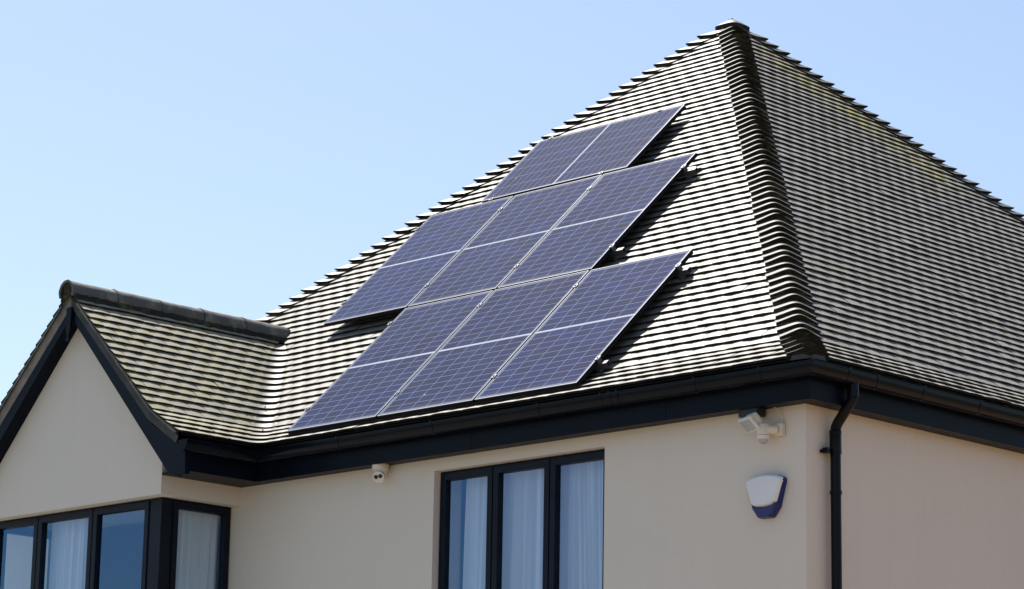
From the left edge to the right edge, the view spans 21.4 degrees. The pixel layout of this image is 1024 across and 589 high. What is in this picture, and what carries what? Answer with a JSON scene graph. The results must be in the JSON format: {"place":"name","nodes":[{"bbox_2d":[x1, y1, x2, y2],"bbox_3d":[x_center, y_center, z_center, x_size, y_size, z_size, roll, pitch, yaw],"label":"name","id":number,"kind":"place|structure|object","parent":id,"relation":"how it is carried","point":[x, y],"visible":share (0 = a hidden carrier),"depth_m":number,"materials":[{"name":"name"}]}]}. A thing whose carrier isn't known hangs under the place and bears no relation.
{"place":"outdoors","nodes":[
{"label":"outdoors","id":0,"kind":"place"},
{"bbox_2d":[0,0,1023,404],"label":"sky","id":1,"kind":"structure","parent":0,"point":[227,157],"materials":[{"name":"blue"}]},
{"label":"ground","id":2,"kind":"structure","parent":0,"visible":0},
{"bbox_2d":[0,18,1023,588],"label":"house","id":3,"kind":"structure","parent":2,"relation":"on","point":[846,296],"depth_m":20.11,"materials":[{"name":"tile"}]},
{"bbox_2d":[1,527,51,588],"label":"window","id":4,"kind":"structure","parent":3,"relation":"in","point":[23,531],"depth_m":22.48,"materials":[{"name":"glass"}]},
{"bbox_2d":[48,518,88,588],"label":"curtain","id":5,"kind":"object","parent":3,"relation":"hanging from","point":[68,554],"visible":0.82,"depth_m":21.68,"materials":[{"name":"white fabric"}]},
{"bbox_2d":[0,499,150,588],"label":"window","id":6,"kind":"structure","parent":3,"relation":"in","point":[95,515],"depth_m":21.30,"materials":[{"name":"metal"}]},
{"bbox_2d":[175,510,218,588],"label":"curtain","id":7,"kind":"object","parent":3,"relation":"hanging from","point":[197,540],"visible":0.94,"depth_m":21.05,"materials":[{"name":"white fabric"}]},
{"bbox_2d":[168,499,230,588],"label":"window","id":8,"kind":"structure","parent":3,"relation":"in","point":[225,512],"depth_m":21.04,"materials":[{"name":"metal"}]},
{"bbox_2d":[372,463,388,482],"bbox_3d":[-0.972,1.323,19.965,0.128,0.138,0.132,-12,-18,43],"label":"security camera","id":9,"kind":"object","parent":3,"relation":"attached to","point":[380,473],"visible":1,"depth_m":19.92,"materials":[{"name":"beige plastic"}]},
{"bbox_2d":[304,356,610,410],"bbox_3d":[-0.443,0.683,19.951,3.170,0.118,0.165,-12,26,43],"label":"mounting rail","id":10,"kind":"object","parent":3,"relation":"attached to","point":[600,366],"visible":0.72,"depth_m":18.87,"materials":[{"name":"metal"}]},
{"bbox_2d":[340,244,626,304],"bbox_3d":[-0.267,-0.133,21.766,3.190,0.118,0.165,-12,26,43],"label":"mounting rail","id":11,"kind":"object","parent":3,"relation":"attached to","point":[617,252],"visible":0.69,"depth_m":20.69,"materials":[{"name":"metal"}]},
{"bbox_2d":[324,196,512,326],"bbox_3d":[-0.773,-0.283,22.805,1.000,0.035,1.688,-12,26,43],"label":"solar panel","id":12,"kind":"object","parent":11,"relation":"attached to","point":[431,248],"visible":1,"depth_m":22.75,"materials":[{"name":"glass"}]},
{"bbox_2d":[408,175,601,306],"bbox_3d":[-0.043,-0.431,22.103,1.000,0.035,1.688,-12,26,43],"label":"solar panel","id":13,"kind":"object","parent":11,"relation":"attached to","point":[511,234],"visible":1,"depth_m":22.06,"materials":[{"name":"glass"}]},
{"bbox_2d":[498,152,697,288],"bbox_3d":[0.687,-0.580,21.402,1.000,0.036,1.688,-12,26,43],"label":"solar panel","id":14,"kind":"object","parent":11,"relation":"attached to","point":[602,215],"visible":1,"depth_m":21.35,"materials":[{"name":"glass"}]},
{"bbox_2d":[463,465,568,588],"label":"curtain","id":15,"kind":"object","parent":3,"relation":"hanging from","point":[522,543],"visible":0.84,"depth_m":19.25,"materials":[{"name":"white fabric"}]},
{"bbox_2d":[438,449,604,588],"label":"window","id":16,"kind":"structure","parent":3,"relation":"in","point":[551,465],"depth_m":19.16,"materials":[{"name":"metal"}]},
{"bbox_2d":[387,263,692,325],"bbox_3d":[0.167,0.026,20.718,3.180,0.118,0.165,-12,26,43],"label":"mounting rail","id":17,"kind":"object","parent":3,"relation":"attached to","point":[681,273],"visible":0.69,"depth_m":19.64,"materials":[{"name":"metal"}]},
{"bbox_2d":[287,290,492,433],"bbox_3d":[-0.930,0.522,20.988,1.000,0.035,1.688,-12,26,43],"label":"solar panel","id":18,"kind":"object","parent":17,"relation":"attached to","point":[393,358],"visible":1,"depth_m":20.94,"materials":[{"name":"glass"}]},
{"bbox_2d":[378,270,589,418],"bbox_3d":[-0.200,0.373,20.287,1.000,0.035,1.688,-12,26,43],"label":"solar panel","id":19,"kind":"object","parent":17,"relation":"attached to","point":[483,344],"visible":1,"depth_m":20.23,"materials":[{"name":"glass"}]},
{"bbox_2d":[474,249,692,402],"bbox_3d":[0.530,0.225,19.585,1.000,0.035,1.688,-12,26,43],"label":"solar panel","id":20,"kind":"object","parent":17,"relation":"attached to","point":[591,318],"visible":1,"depth_m":19.52,"materials":[{"name":"glass"}]},
{"bbox_2d":[414,164,698,230],"bbox_3d":[0.334,-0.779,22.520,3.200,0.118,0.165,-12,26,43],"label":"mounting rail","id":21,"kind":"object","parent":3,"relation":"attached to","point":[689,173],"visible":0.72,"depth_m":21.45,"materials":[{"name":"metal"}]},
{"bbox_2d":[568,460,603,588],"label":"curtain","id":22,"kind":"object","parent":3,"relation":"hanging from","point":[585,532],"visible":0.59,"depth_m":18.78,"materials":[{"name":"white fabric"}]},
{"bbox_2d":[738,407,784,444],"bbox_3d":[1.581,0.839,17.456,0.303,0.262,0.210,-12,-18,43],"label":"floodlight","id":23,"kind":"object","parent":3,"relation":"attached to","point":[750,420],"visible":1,"depth_m":17.41,"materials":[{"name":"white plastic"}]},
{"bbox_2d":[746,475,786,518],"bbox_3d":[1.629,1.297,17.396,0.305,0.280,0.068,-12,-18,43],"label":"alarm box","id":24,"kind":"object","parent":3,"relation":"attached to","point":[766,493],"visible":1,"depth_m":17.35,"materials":[{"name":"white plastic"}]},
{"bbox_3d":[0.082,-1.055,23.597,0.165,0.118,1.170,-12,26,43],"label":"mounting rail","id":25,"kind":"object","parent":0,"visible":0},
{"bbox_2d":[481,104,685,202],"bbox_3d":[0.602,-1.188,23.071,1.688,0.035,1.000,-11,26,43],"label":"solar panel","id":26,"kind":"object","parent":25,"relation":"attached to","point":[593,152],"visible":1,"depth_m":23.01,"materials":[{"name":"glass"}]}
]}

